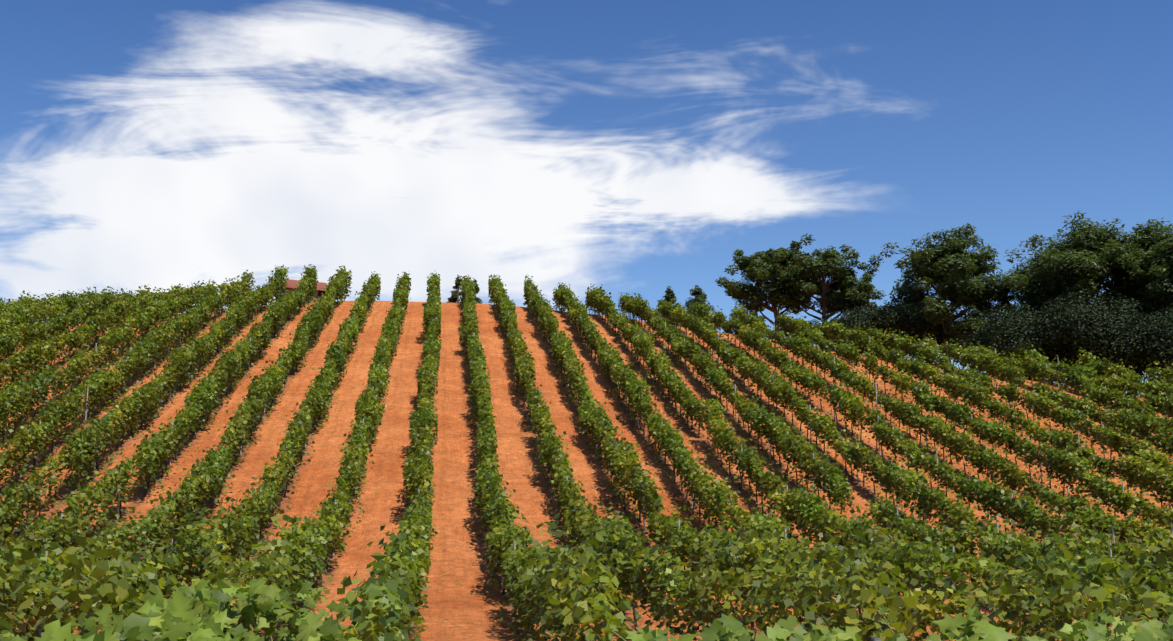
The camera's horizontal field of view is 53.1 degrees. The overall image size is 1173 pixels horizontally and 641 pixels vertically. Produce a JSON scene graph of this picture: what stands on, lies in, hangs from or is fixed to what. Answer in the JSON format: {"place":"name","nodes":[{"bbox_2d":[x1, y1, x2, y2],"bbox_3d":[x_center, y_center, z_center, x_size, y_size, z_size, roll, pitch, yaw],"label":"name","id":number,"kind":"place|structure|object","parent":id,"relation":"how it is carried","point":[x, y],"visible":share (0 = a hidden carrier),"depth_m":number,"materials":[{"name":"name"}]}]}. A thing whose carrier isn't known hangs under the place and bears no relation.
{"place":"outdoors","nodes":[
{"label":"outdoors","id":0,"kind":"place"},
{"bbox_2d":[0,301,1172,640],"bbox_3d":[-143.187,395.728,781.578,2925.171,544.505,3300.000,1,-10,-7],"label":"hill terrain","id":1,"kind":"structure","parent":0,"point":[462,597],"depth_m":48.70,"materials":[{"name":"orange soil"}]},
{"bbox_2d":[275,279,326,302],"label":"house","id":2,"kind":"structure","parent":1,"relation":"on","point":[320,289],"depth_m":96.59,"materials":[{"name":"paint"}]},
{"bbox_2d":[446,274,463,302],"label":"pine tree","id":3,"kind":"object","parent":1,"relation":"on","point":[454,297],"visible":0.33,"depth_m":101.58,"materials":[{"name":"green plant"}]},
{"bbox_2d":[473,279,482,303],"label":"pine tree","id":4,"kind":"object","parent":1,"relation":"on","point":[478,300],"visible":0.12,"depth_m":103.37,"materials":[{"name":"green plant"}]},
{"bbox_2d":[0,288,1172,637],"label":"vine trunks","id":5,"kind":"object","parent":1,"relation":"on","point":[538,438],"visible":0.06,"depth_m":49.88,"materials":[{"name":"brown plant"}]},
{"bbox_2d":[0,264,1172,640],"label":"vine leaves","id":6,"kind":"object","parent":5,"relation":"attached to","point":[862,568],"visible":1,"depth_m":40.84,"materials":[{"name":"green plant"}]},
{"bbox_2d":[226,615,1110,640],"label":"vine trunks","id":7,"kind":"object","parent":1,"relation":"on","point":[875,638],"visible":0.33,"depth_m":7.18,"materials":[{"name":"plant"}]},
{"bbox_2d":[0,576,1172,640],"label":"vine leaves","id":8,"kind":"object","parent":7,"relation":"attached to","point":[177,619],"visible":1,"depth_m":7.01,"materials":[{"name":"green plant"}]},
{"bbox_2d":[663,286,682,326],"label":"pine tree","id":9,"kind":"object","parent":1,"relation":"on","point":[669,296],"visible":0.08,"depth_m":96.72,"materials":[{"name":"green plant"}]},
{"bbox_2d":[682,285,718,331],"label":"pine tree","id":10,"kind":"object","parent":1,"relation":"on","point":[698,293],"visible":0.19,"depth_m":97.36,"materials":[{"name":"green plant"}]},
{"bbox_2d":[749,281,766,337],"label":"pine tree","id":11,"kind":"object","parent":1,"relation":"on","point":[762,318],"visible":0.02,"depth_m":94.67,"materials":[{"name":"green plant"}]},
{"bbox_2d":[715,233,818,340],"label":"pine tree","id":12,"kind":"object","parent":1,"relation":"on","point":[783,278],"visible":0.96,"depth_m":87.30,"materials":[{"name":"green plant"}]},
{"bbox_2d":[783,319,824,337],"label":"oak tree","id":13,"kind":"object","parent":1,"relation":"on","point":[815,323],"visible":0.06,"depth_m":85.79,"materials":[{"name":"green plant"}]},
{"bbox_2d":[749,244,886,323],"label":"pine tree","id":14,"kind":"object","parent":1,"relation":"on","point":[850,294],"visible":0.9,"depth_m":87.62,"materials":[{"name":"green plant"}]},
{"bbox_2d":[830,313,882,343],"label":"oak tree","id":15,"kind":"object","parent":1,"relation":"on","point":[836,320],"visible":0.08,"depth_m":84.74,"materials":[{"name":"green plant"}]},
{"bbox_2d":[857,279,876,353],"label":"pine tree","id":16,"kind":"object","parent":1,"relation":"on","point":[867,305],"depth_m":89.37,"materials":[{"name":"green plant"}]},
{"bbox_2d":[829,296,934,350],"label":"bush","id":17,"kind":"object","parent":1,"relation":"on","point":[887,317],"visible":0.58,"depth_m":81.90,"materials":[{"name":"green plant"}]},
{"bbox_2d":[871,308,977,360],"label":"tree","id":18,"kind":"object","parent":1,"relation":"on","point":[937,330],"visible":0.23,"depth_m":82.23,"materials":[{"name":"green plant"}]},
{"bbox_2d":[880,223,1047,362],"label":"pine tree","id":19,"kind":"object","parent":1,"relation":"on","point":[946,265],"visible":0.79,"depth_m":81.45,"materials":[{"name":"green plant"}]},
{"bbox_2d":[956,332,1014,366],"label":"bush","id":20,"kind":"object","parent":1,"relation":"on","point":[974,340],"visible":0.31,"depth_m":76.73,"materials":[{"name":"green plant"}]},
{"bbox_2d":[985,275,1025,376],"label":"pine tree","id":21,"kind":"object","parent":1,"relation":"on","point":[1002,303],"visible":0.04,"depth_m":82.02,"materials":[{"name":"green plant"}]},
{"bbox_2d":[980,340,1060,380],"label":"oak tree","id":22,"kind":"object","parent":1,"relation":"on","point":[1041,354],"visible":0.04,"depth_m":77.30,"materials":[{"name":"green plant"}]},
{"bbox_2d":[1022,306,1051,382],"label":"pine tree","id":23,"kind":"object","parent":1,"relation":"on","point":[1028,378],"depth_m":80.89,"materials":[{"name":"green plant"}]},
{"bbox_2d":[958,212,1172,386],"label":"pine tree","id":24,"kind":"object","parent":1,"relation":"on","point":[1082,262],"visible":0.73,"depth_m":77.50,"materials":[{"name":"green plant"}]},
{"bbox_2d":[973,291,1162,385],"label":"bush","id":25,"kind":"object","parent":1,"relation":"on","point":[1053,323],"visible":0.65,"depth_m":73.37,"materials":[{"name":"green plant"}]},
{"bbox_2d":[1044,312,1167,366],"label":"bush","id":26,"kind":"object","parent":1,"relation":"on","point":[1071,355],"visible":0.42,"depth_m":71.86,"materials":[{"name":"green plant"}]},
{"bbox_2d":[1078,301,1172,381],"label":"bush","id":27,"kind":"object","parent":1,"relation":"on","point":[1165,318],"visible":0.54,"depth_m":70.47,"materials":[{"name":"green plant"}]},
{"bbox_2d":[1092,219,1172,314],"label":"pine tree","id":28,"kind":"object","parent":1,"relation":"on","point":[1150,240],"visible":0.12,"depth_m":78.49,"materials":[{"name":"green plant"}]},
{"bbox_2d":[1094,237,1172,312],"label":"pine tree","id":29,"kind":"object","parent":1,"relation":"on","point":[1160,289],"visible":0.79,"depth_m":73.81,"materials":[{"name":"green plant"}]},
{"bbox_2d":[1113,223,1172,323],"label":"pine tree","id":30,"kind":"object","parent":1,"relation":"on","point":[1166,237],"visible":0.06,"depth_m":74.57,"materials":[{"name":"green plant"}]},
{"bbox_2d":[1128,323,1172,382],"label":"bush","id":31,"kind":"object","parent":1,"relation":"on","point":[1147,361],"visible":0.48,"depth_m":69.56,"materials":[{"name":"green plant"}]},
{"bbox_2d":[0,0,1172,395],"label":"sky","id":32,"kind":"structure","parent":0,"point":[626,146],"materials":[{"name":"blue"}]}
]}

